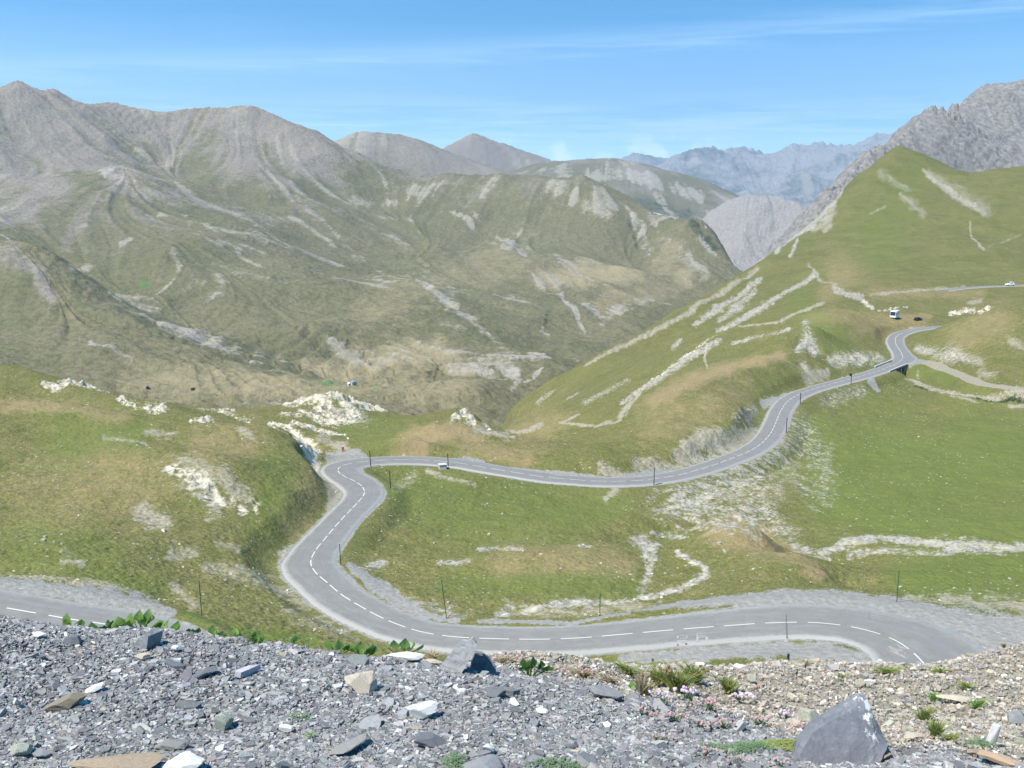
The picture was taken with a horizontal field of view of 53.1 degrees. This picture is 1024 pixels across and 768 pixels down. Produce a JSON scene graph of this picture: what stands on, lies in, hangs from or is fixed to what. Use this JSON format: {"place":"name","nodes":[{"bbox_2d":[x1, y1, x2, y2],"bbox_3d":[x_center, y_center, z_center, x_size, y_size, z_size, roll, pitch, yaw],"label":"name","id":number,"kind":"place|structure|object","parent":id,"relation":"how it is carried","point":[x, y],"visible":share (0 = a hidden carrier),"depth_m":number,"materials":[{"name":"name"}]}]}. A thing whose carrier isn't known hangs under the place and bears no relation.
{"place":"outdoors","nodes":[
{"label":"outdoors","id":0,"kind":"place"},
{"bbox_2d":[0,589,213,636],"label":"road","id":1,"kind":"structure","parent":0,"point":[43,608],"depth_m":92.27,"materials":[{"name":"asphalt"}]},
{"bbox_2d":[0,80,742,426],"bbox_3d":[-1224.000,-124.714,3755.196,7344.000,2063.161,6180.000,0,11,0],"label":"mountain","id":2,"kind":"structure","parent":0,"point":[240,256],"depth_m":2963.30,"materials":[{"name":"plant"}]},
{"bbox_2d":[334,131,513,176],"bbox_3d":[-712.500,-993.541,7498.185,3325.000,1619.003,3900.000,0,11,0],"label":"brown ridge","id":3,"kind":"structure","parent":0,"point":[410,155],"depth_m":6666.00,"materials":[{"name":"stone"}]},
{"bbox_2d":[443,133,550,171],"bbox_3d":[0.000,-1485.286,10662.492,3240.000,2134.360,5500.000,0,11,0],"label":"pointed peak","id":4,"kind":"structure","parent":0,"point":[490,152],"depth_m":9654.28,"materials":[{"name":"stone"}]},
{"bbox_2d":[0,146,1023,665],"bbox_3d":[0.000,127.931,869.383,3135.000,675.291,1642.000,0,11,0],"label":"ground","id":5,"kind":"structure","parent":0,"point":[726,366],"depth_m":193.43,"materials":[{"name":"plant"}]},
{"bbox_2d":[438,463,446,469],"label":"culvert head","id":6,"kind":"object","parent":5,"relation":"on","point":[442,466],"visible":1,"depth_m":206.25},
{"bbox_2d":[0,335,1023,652],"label":"scattered stones","id":7,"kind":"object","parent":5,"relation":"on","point":[522,551],"visible":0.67,"depth_m":141.51,"materials":[{"name":"stone"}]},
{"bbox_2d":[874,360,907,372],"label":"road bridge","id":8,"kind":"structure","parent":5,"relation":"on","point":[901,368],"depth_m":364.59,"materials":[{"name":"concrete"}]},
{"bbox_2d":[890,310,899,318],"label":"motorhome","id":9,"kind":"object","parent":5,"relation":"on","point":[895,314],"visible":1,"depth_m":470.80,"materials":[{"name":"white metal"}]},
{"bbox_2d":[0,615,1023,767],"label":"slate gravel","id":10,"kind":"structure","parent":0,"point":[599,744],"depth_m":3.31,"materials":[{"name":"gravel"}]},
{"bbox_2d":[10,742,32,755],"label":"stone","id":11,"kind":"object","parent":10,"relation":"on","point":[21,749],"visible":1,"depth_m":2.92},
{"bbox_2d":[31,747,50,756],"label":"stone","id":12,"kind":"object","parent":10,"relation":"on","point":[40,752],"visible":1,"depth_m":2.93,"materials":[{"name":"stone"}]},
{"bbox_2d":[43,692,86,712],"bbox_3d":[-1.418,1.012,3.253,0.132,0.036,0.063,-24,15,-7],"label":"stone","id":13,"kind":"object","parent":10,"relation":"on","point":[68,701],"visible":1,"depth_m":3.23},
{"bbox_2d":[62,613,84,625],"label":"leafy plant","id":14,"kind":"object","parent":10,"relation":"on","point":[66,619],"visible":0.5,"depth_m":4.11,"materials":[{"name":"green plant"}]},
{"bbox_2d":[85,682,103,692],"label":"stone","id":15,"kind":"object","parent":10,"relation":"on","point":[95,688],"visible":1,"depth_m":3.38,"materials":[{"name":"white stone"}]},
{"bbox_2d":[67,752,164,767],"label":"stone","id":16,"kind":"object","parent":10,"relation":"on","point":[144,760],"visible":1,"depth_m":2.84,"materials":[{"name":"beige stone"}]},
{"bbox_2d":[105,617,131,627],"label":"leafy plant","id":17,"kind":"object","parent":10,"relation":"on","point":[118,622],"visible":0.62,"depth_m":4.08,"materials":[{"name":"green plant"}]},
{"bbox_2d":[137,652,150,659],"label":"stone","id":18,"kind":"object","parent":10,"relation":"on","point":[144,655],"visible":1,"depth_m":3.59,"materials":[{"name":"beige stone"}]},
{"bbox_2d":[127,608,164,627],"bbox_3d":[-1.472,0.955,4.099,0.170,0.118,0.044,0,11,0],"label":"leafy plant","id":19,"kind":"object","parent":10,"relation":"on","point":[146,618],"visible":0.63,"depth_m":4.10,"materials":[{"name":"green plant"}]},
{"bbox_2d":[134,627,162,649],"bbox_3d":[-1.336,0.940,3.712,0.106,0.103,0.106,6,12,28],"label":"rock","id":20,"kind":"object","parent":10,"relation":"on","point":[149,639],"visible":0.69,"depth_m":3.68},
{"bbox_2d":[161,619,180,630],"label":"leafy plant","id":21,"kind":"object","parent":10,"relation":"on","point":[176,626],"visible":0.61,"depth_m":4.09,"materials":[{"name":"green plant"}]},
{"bbox_2d":[154,739,189,750],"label":"stone","id":22,"kind":"object","parent":10,"relation":"on","point":[174,744],"visible":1,"depth_m":2.98,"materials":[{"name":"stone"}]},
{"bbox_2d":[161,751,203,767],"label":"stone","id":23,"kind":"object","parent":10,"relation":"on","point":[187,759],"visible":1,"depth_m":2.86,"materials":[{"name":"white stone"}]},
{"bbox_2d":[191,666,217,678],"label":"stone","id":24,"kind":"object","parent":10,"relation":"on","point":[204,672],"visible":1,"depth_m":3.48,"materials":[{"name":"stone"}]},
{"bbox_2d":[208,625,228,636],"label":"leafy plant","id":25,"kind":"object","parent":10,"relation":"on","point":[212,630],"visible":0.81,"depth_m":4.04,"materials":[{"name":"green plant"}]},
{"bbox_2d":[214,711,233,730],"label":"stone","id":26,"kind":"object","parent":10,"relation":"on","point":[223,721],"visible":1,"depth_m":3.14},
{"bbox_2d":[229,628,243,636],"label":"leafy plant","id":27,"kind":"object","parent":10,"relation":"on","point":[235,632],"visible":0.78,"depth_m":4.04,"materials":[{"name":"green plant"}]},
{"bbox_2d":[248,632,265,643],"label":"leafy plant","id":28,"kind":"object","parent":10,"relation":"on","point":[256,635],"visible":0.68,"depth_m":3.96,"materials":[{"name":"green plant"}]},
{"bbox_2d":[279,724,293,732],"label":"stone","id":29,"kind":"object","parent":10,"relation":"on","point":[287,728],"visible":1,"depth_m":3.11,"materials":[{"name":"white stone"}]},
{"bbox_2d":[290,635,298,643],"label":"leafy plant","id":30,"kind":"object","parent":10,"relation":"on","point":[293,639],"visible":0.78,"depth_m":4.01,"materials":[{"name":"green plant"}]},
{"bbox_2d":[287,712,313,719],"bbox_3d":[-0.664,1.040,3.218,0.086,0.020,0.064,0,11,0],"label":"herb cushion","id":31,"kind":"object","parent":10,"relation":"on","point":[293,714],"visible":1,"depth_m":3.21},
{"bbox_2d":[323,639,353,654],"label":"leafy plant","id":32,"kind":"object","parent":10,"relation":"on","point":[339,644],"visible":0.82,"depth_m":4.02,"materials":[{"name":"green plant"}]},
{"bbox_2d":[328,733,369,754],"bbox_3d":[-0.469,1.044,2.953,0.129,0.023,0.074,-15,15,-19],"label":"stone","id":33,"kind":"object","parent":10,"relation":"on","point":[349,745],"visible":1,"depth_m":2.94,"materials":[{"name":"stone"}]},
{"bbox_2d":[344,670,376,693],"bbox_3d":[-0.506,0.996,3.443,0.109,0.073,0.068,-4,10,13],"label":"stone","id":34,"kind":"object","parent":10,"relation":"on","point":[363,682],"visible":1,"depth_m":3.42,"materials":[{"name":"beige stone"}]},
{"bbox_2d":[350,641,378,656],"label":"leafy plant","id":35,"kind":"object","parent":10,"relation":"on","point":[360,647],"visible":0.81,"depth_m":4.02,"materials":[{"name":"green plant"}]},
{"bbox_2d":[386,638,423,652],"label":"leafy plant","id":36,"kind":"object","parent":10,"relation":"on","point":[404,644],"visible":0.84,"depth_m":4.07,"materials":[{"name":"green plant"}]},
{"bbox_2d":[386,651,424,659],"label":"stone","id":37,"kind":"object","parent":10,"relation":"on","point":[406,655],"visible":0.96,"depth_m":4.00,"materials":[{"name":"white stone"}]},
{"bbox_2d":[406,700,437,718],"bbox_3d":[-0.282,1.027,3.223,0.102,0.042,0.061,-3,11,-15],"label":"stone","id":38,"kind":"object","parent":10,"relation":"on","point":[425,709],"visible":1,"depth_m":3.20,"materials":[{"name":"white stone"}]},
{"bbox_2d":[414,732,445,747],"bbox_3d":[-0.237,1.039,2.988,0.094,0.025,0.064,8,12,7],"label":"stone","id":39,"kind":"object","parent":10,"relation":"on","point":[428,739],"visible":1,"depth_m":2.98,"materials":[{"name":"stone"}]},
{"bbox_2d":[421,658,441,663],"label":"stone","id":40,"kind":"object","parent":10,"relation":"on","point":[432,661],"visible":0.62,"depth_m":3.98,"materials":[{"name":"beige stone"}]},
{"bbox_2d":[441,636,476,672],"bbox_3d":[-0.202,1.031,3.897,0.151,0.119,0.077,-5,12,-23],"label":"slate plate","id":41,"kind":"object","parent":10,"relation":"on","point":[457,659],"visible":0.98,"depth_m":3.89,"materials":[{"name":"stone"}]},
{"bbox_2d":[460,754,503,767],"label":"stone","id":42,"kind":"object","parent":10,"relation":"on","point":[490,761],"visible":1,"depth_m":2.82,"materials":[{"name":"stone"}]},
{"bbox_2d":[470,650,495,672],"bbox_3d":[-0.119,1.080,3.985,0.108,0.080,0.058,-3,11,-14],"label":"slate plate","id":43,"kind":"object","parent":10,"relation":"on","point":[481,661],"visible":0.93,"depth_m":3.97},
{"bbox_2d":[483,743,494,752],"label":"stone","id":44,"kind":"object","parent":10,"relation":"on","point":[488,746],"visible":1,"depth_m":2.91,"materials":[{"name":"white stone"}]},
{"bbox_2d":[536,707,547,713],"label":"stone","id":45,"kind":"object","parent":10,"relation":"on","point":[540,710],"visible":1,"depth_m":3.37,"materials":[{"name":"white stone"}]},
{"bbox_2d":[520,756,586,767],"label":"herb cushion","id":46,"kind":"object","parent":10,"relation":"on","point":[563,761],"visible":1,"depth_m":2.82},
{"bbox_2d":[590,685,623,699],"bbox_3d":[0.339,1.098,3.638,0.124,0.028,0.060,15,13,5],"label":"stone","id":47,"kind":"object","parent":10,"relation":"on","point":[605,691],"visible":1,"depth_m":3.62,"materials":[{"name":"stone"}]},
{"bbox_2d":[637,705,658,715],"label":"flowering plant","id":48,"kind":"object","parent":10,"relation":"on","point":[641,710],"visible":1,"depth_m":3.50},
{"bbox_2d":[641,731,679,740],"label":"flowering plant","id":49,"kind":"object","parent":10,"relation":"on","point":[655,736],"visible":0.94,"depth_m":3.25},
{"bbox_2d":[648,688,673,705],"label":"flowering plant","id":50,"kind":"object","parent":10,"relation":"on","point":[662,696],"visible":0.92,"depth_m":3.70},
{"bbox_2d":[663,711,687,721],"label":"flowering plant","id":51,"kind":"object","parent":10,"relation":"on","point":[667,714],"visible":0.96,"depth_m":3.50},
{"bbox_2d":[684,715,710,727],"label":"flowering plant","id":52,"kind":"object","parent":10,"relation":"on","point":[699,722],"visible":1,"depth_m":3.46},
{"bbox_2d":[694,745,724,756],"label":"flowering plant","id":53,"kind":"object","parent":10,"relation":"on","point":[704,748],"visible":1,"depth_m":3.08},
{"bbox_2d":[712,717,736,727],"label":"flowering plant","id":54,"kind":"object","parent":10,"relation":"on","point":[721,722],"visible":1,"depth_m":3.51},
{"bbox_2d":[700,740,785,754],"bbox_3d":[0.722,1.137,3.213,0.270,0.081,0.176,0,11,0],"label":"herb cushion","id":55,"kind":"object","parent":10,"relation":"on","point":[745,744],"visible":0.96,"depth_m":3.19,"materials":[{"name":"plant"}]},
{"bbox_2d":[757,737,796,751],"bbox_3d":[0.856,1.141,3.231,0.172,0.076,0.197,0,11,0],"label":"herb cushion","id":56,"kind":"object","parent":10,"relation":"on","point":[783,745],"visible":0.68,"depth_m":3.22,"materials":[{"name":"green plant"}]},
{"bbox_2d":[767,757,790,766],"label":"flowering plant","id":57,"kind":"object","parent":10,"relation":"on","point":[776,760],"visible":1,"depth_m":2.94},
{"bbox_2d":[792,694,887,764],"bbox_3d":[0.981,1.072,3.085,0.314,0.232,0.232,-9,14,-38],"label":"boulder","id":58,"kind":"object","parent":10,"relation":"on","point":[848,730],"visible":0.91,"depth_m":3.06,"materials":[{"name":"stone"}]},
{"bbox_2d":[883,752,891,759],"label":"stone","id":59,"kind":"object","parent":10,"relation":"on","point":[887,755],"visible":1,"depth_m":3.05,"materials":[{"name":"beige stone"}]},
{"bbox_2d":[967,748,980,754],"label":"stone","id":60,"kind":"object","parent":10,"relation":"on","point":[974,751],"visible":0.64,"depth_m":3.03,"materials":[{"name":"beige stone"}]},
{"bbox_2d":[976,750,1022,766],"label":"stone","id":61,"kind":"object","parent":10,"relation":"on","point":[1001,759],"visible":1,"depth_m":2.95,"materials":[{"name":"beige stone"}]},
{"bbox_2d":[0,626,1023,767],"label":"bank","id":62,"kind":"structure","parent":0,"point":[923,682],"depth_m":5.13,"materials":[{"name":"beige gravel"}]},
{"bbox_2d":[33,631,45,637],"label":"stone","id":63,"kind":"object","parent":62,"relation":"on","point":[37,634],"visible":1,"depth_m":3.75,"materials":[{"name":"white stone"}]},
{"bbox_2d":[63,634,81,644],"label":"stone","id":64,"kind":"object","parent":62,"relation":"on","point":[73,639],"visible":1,"depth_m":3.74,"materials":[{"name":"stone"}]},
{"bbox_2d":[88,621,113,628],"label":"leafy plant","id":65,"kind":"object","parent":62,"relation":"on","point":[91,624],"visible":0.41,"depth_m":4.09,"materials":[{"name":"green plant"}]},
{"bbox_2d":[186,628,200,632],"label":"leafy plant","id":66,"kind":"object","parent":62,"relation":"on","point":[198,630],"visible":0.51,"depth_m":4.06,"materials":[{"name":"green plant"}]},
{"bbox_2d":[424,648,441,658],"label":"dry stalks","id":67,"kind":"object","parent":62,"relation":"on","point":[432,655],"visible":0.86,"depth_m":4.62,"materials":[{"name":"plant"}]},
{"bbox_2d":[440,750,468,767],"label":"herb cushion","id":68,"kind":"object","parent":62,"relation":"on","point":[459,755],"visible":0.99,"depth_m":2.86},
{"bbox_2d":[484,686,505,697],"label":"stone","id":69,"kind":"object","parent":62,"relation":"on","point":[493,691],"visible":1,"depth_m":3.43,"materials":[{"name":"stone"}]},
{"bbox_2d":[491,653,531,663],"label":"dry stalks","id":70,"kind":"object","parent":62,"relation":"on","point":[500,659],"visible":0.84,"depth_m":4.56,"materials":[{"name":"plant"}]},
{"bbox_2d":[518,657,553,676],"bbox_3d":[0.095,1.127,4.084,0.142,0.094,0.026,0,11,0],"label":"leafy plant","id":71,"kind":"object","parent":62,"relation":"on","point":[528,665],"visible":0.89,"depth_m":4.09,"materials":[{"name":"green plant"}]},
{"bbox_2d":[560,664,606,679],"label":"dry stalks","id":72,"kind":"object","parent":62,"relation":"on","point":[583,673],"visible":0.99,"depth_m":4.53,"materials":[{"name":"plant"}]},
{"bbox_2d":[593,669,626,683],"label":"dry stalks","id":73,"kind":"object","parent":62,"relation":"on","point":[611,679],"visible":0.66,"depth_m":4.57,"materials":[{"name":"plant"}]},
{"bbox_2d":[609,656,647,676],"bbox_3d":[0.569,1.365,4.968,0.265,0.125,0.218,-3,11,-14],"label":"grass tuft","id":74,"kind":"object","parent":62,"relation":"on","point":[629,670],"visible":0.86,"depth_m":4.96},
{"bbox_2d":[629,680,636,689],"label":"leafy plant","id":75,"kind":"object","parent":62,"relation":"on","point":[631,685],"visible":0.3,"depth_m":4.37,"materials":[{"name":"green plant"}]},
{"bbox_2d":[624,671,662,695],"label":"dry stalks","id":76,"kind":"object","parent":62,"relation":"on","point":[643,687],"visible":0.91,"depth_m":3.88,"materials":[{"name":"plant"}]},
{"bbox_2d":[641,664,678,686],"bbox_3d":[0.704,1.389,4.897,0.190,0.145,0.202,2,11,11],"label":"grass tuft","id":77,"kind":"object","parent":62,"relation":"on","point":[655,673],"visible":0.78,"depth_m":4.89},
{"bbox_2d":[647,658,700,693],"bbox_3d":[0.776,1.393,4.841,0.299,0.171,0.224,0,11,0],"label":"grass tuft","id":78,"kind":"object","parent":62,"relation":"on","point":[672,680],"visible":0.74,"depth_m":4.82,"materials":[{"name":"plant"}]},
{"bbox_2d":[673,685,697,700],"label":"flowering plant","id":79,"kind":"object","parent":62,"relation":"on","point":[683,689],"visible":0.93,"depth_m":3.93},
{"bbox_2d":[674,659,712,685],"bbox_3d":[0.907,1.441,5.161,0.219,0.182,0.210,0,11,0],"label":"grass tuft","id":80,"kind":"object","parent":62,"relation":"on","point":[696,670],"visible":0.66,"depth_m":5.14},
{"bbox_2d":[700,696,717,709],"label":"flowering plant","id":81,"kind":"object","parent":62,"relation":"on","point":[709,701],"visible":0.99,"depth_m":3.85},
{"bbox_2d":[705,672,751,693],"bbox_3d":[1.050,1.470,5.052,0.233,0.133,0.162,0,11,0],"label":"grass tuft","id":82,"kind":"object","parent":62,"relation":"on","point":[728,685],"visible":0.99,"depth_m":5.04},
{"bbox_2d":[727,755,750,762],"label":"flowering plant","id":83,"kind":"object","parent":62,"relation":"on","point":[737,757],"visible":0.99,"depth_m":2.94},
{"bbox_2d":[731,691,754,701],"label":"flowering plant","id":84,"kind":"object","parent":62,"relation":"on","point":[739,696],"visible":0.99,"depth_m":4.92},
{"bbox_2d":[742,712,775,726],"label":"flowering plant","id":85,"kind":"object","parent":62,"relation":"on","point":[762,719],"visible":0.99,"depth_m":3.84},
{"bbox_2d":[772,708,797,718],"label":"flowering plant","id":86,"kind":"object","parent":62,"relation":"on","point":[785,714],"visible":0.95,"depth_m":4.40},
{"bbox_2d":[793,722,806,729],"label":"flowering plant","id":87,"kind":"object","parent":62,"relation":"on","point":[798,724],"visible":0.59,"depth_m":3.89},
{"bbox_2d":[799,658,812,667],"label":"dry stalks","id":88,"kind":"object","parent":62,"relation":"on","point":[807,662],"visible":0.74,"depth_m":6.29,"materials":[{"name":"plant"}]},
{"bbox_2d":[797,707,818,720],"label":"stone","id":89,"kind":"object","parent":62,"relation":"on","point":[807,713],"visible":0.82,"depth_m":4.46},
{"bbox_2d":[864,679,875,683],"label":"stone","id":90,"kind":"object","parent":62,"relation":"on","point":[869,681],"visible":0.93,"depth_m":5.73,"materials":[{"name":"white stone"}]},
{"bbox_2d":[865,664,908,673],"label":"grass tuft","id":91,"kind":"object","parent":62,"relation":"on","point":[888,670],"visible":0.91,"depth_m":6.07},
{"bbox_2d":[904,731,921,738],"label":"stone","id":92,"kind":"object","parent":62,"relation":"on","point":[910,735],"visible":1,"depth_m":3.30,"materials":[{"name":"beige stone"}]},
{"bbox_2d":[908,705,948,721],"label":"grass tuft","id":93,"kind":"object","parent":62,"relation":"on","point":[924,713],"visible":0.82,"depth_m":4.49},
{"bbox_2d":[923,691,941,700],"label":"grass tuft","id":94,"kind":"object","parent":62,"relation":"on","point":[932,697],"visible":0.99,"depth_m":5.30,"materials":[{"name":"green plant"}]},
{"bbox_2d":[924,665,947,673],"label":"grass tuft","id":95,"kind":"object","parent":62,"relation":"on","point":[939,670],"visible":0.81,"depth_m":6.04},
{"bbox_2d":[921,717,955,737],"bbox_3d":[1.401,1.129,3.388,0.156,0.097,0.139,0,11,0],"label":"grass tuft","id":96,"kind":"object","parent":62,"relation":"on","point":[935,728],"visible":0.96,"depth_m":3.38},
{"bbox_2d":[938,732,965,741],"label":"grass tuft","id":97,"kind":"object","parent":62,"relation":"on","point":[954,737],"visible":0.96,"depth_m":3.32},
{"bbox_2d":[936,694,971,702],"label":"stone","id":98,"kind":"object","parent":62,"relation":"on","point":[955,697],"visible":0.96,"depth_m":5.25,"materials":[{"name":"beige stone"}]},
{"bbox_2d":[956,679,976,688],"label":"grass tuft","id":99,"kind":"object","parent":62,"relation":"on","point":[965,685],"visible":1,"depth_m":5.54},
{"bbox_2d":[964,695,995,708],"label":"grass tuft","id":100,"kind":"object","parent":62,"relation":"on","point":[977,703],"visible":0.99,"depth_m":5.09,"materials":[{"name":"green plant"}]},
{"bbox_2d":[964,737,997,749],"bbox_3d":[1.476,1.134,3.231,0.103,0.037,0.119,0,11,0],"label":"herb cushion","id":101,"kind":"object","parent":62,"relation":"on","point":[977,741],"visible":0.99,"depth_m":3.23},
{"bbox_2d":[986,723,1000,748],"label":"stone","id":102,"kind":"object","parent":62,"relation":"on","point":[993,734],"visible":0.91,"depth_m":3.23,"materials":[{"name":"white stone"}]},
{"bbox_2d":[1007,710,1023,723],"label":"stone","id":103,"kind":"object","parent":62,"relation":"on","point":[1015,717],"visible":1,"depth_m":4.57,"materials":[{"name":"stone"}]},
{"bbox_2d":[0,0,1023,160],"label":"sky","id":104,"kind":"structure","parent":0,"point":[554,80],"materials":[{"name":"blue"}]},
{"bbox_2d":[508,158,738,219],"bbox_3d":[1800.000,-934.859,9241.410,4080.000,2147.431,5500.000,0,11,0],"label":"distant ridge","id":105,"kind":"structure","parent":0,"point":[668,192],"depth_m":8190.77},
{"bbox_2d":[621,153,668,165],"bbox_3d":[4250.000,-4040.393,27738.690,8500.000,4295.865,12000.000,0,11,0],"label":"ridge","id":106,"kind":"structure","parent":0,"point":[645,159],"depth_m":25586.10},
{"bbox_2d":[281,285,1023,663],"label":"road","id":107,"kind":"structure","parent":0,"point":[923,641],"depth_m":106.92,"materials":[{"name":"asphalt"}]},
{"bbox_2d":[7,286,984,663],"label":"road marking","id":108,"kind":"object","parent":107,"relation":"on","point":[561,638],"visible":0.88,"depth_m":104.25,"materials":[{"name":"paint"}]},
{"bbox_2d":[677,632,707,643],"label":"road lettering","id":109,"kind":"object","parent":107,"relation":"on","point":[698,637],"visible":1,"depth_m":101.03,"materials":[{"name":"paint"}]},
{"bbox_2d":[702,194,807,271],"bbox_3d":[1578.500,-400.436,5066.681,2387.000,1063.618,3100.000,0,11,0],"label":"grey scree hill","id":110,"kind":"structure","parent":0,"point":[749,229],"depth_m":4557.75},
{"bbox_2d":[655,132,892,205],"bbox_3d":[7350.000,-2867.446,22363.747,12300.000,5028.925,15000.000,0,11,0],"label":"blue range","id":111,"kind":"structure","parent":0,"point":[804,175],"depth_m":19821.13,"materials":[{"name":"stone"}]},
{"bbox_2d":[753,79,1023,265],"bbox_3d":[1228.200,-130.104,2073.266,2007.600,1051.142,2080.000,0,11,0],"label":"rocky mountain","id":112,"kind":"structure","parent":0,"point":[981,128],"depth_m":1555.10,"materials":[{"name":"stone"}]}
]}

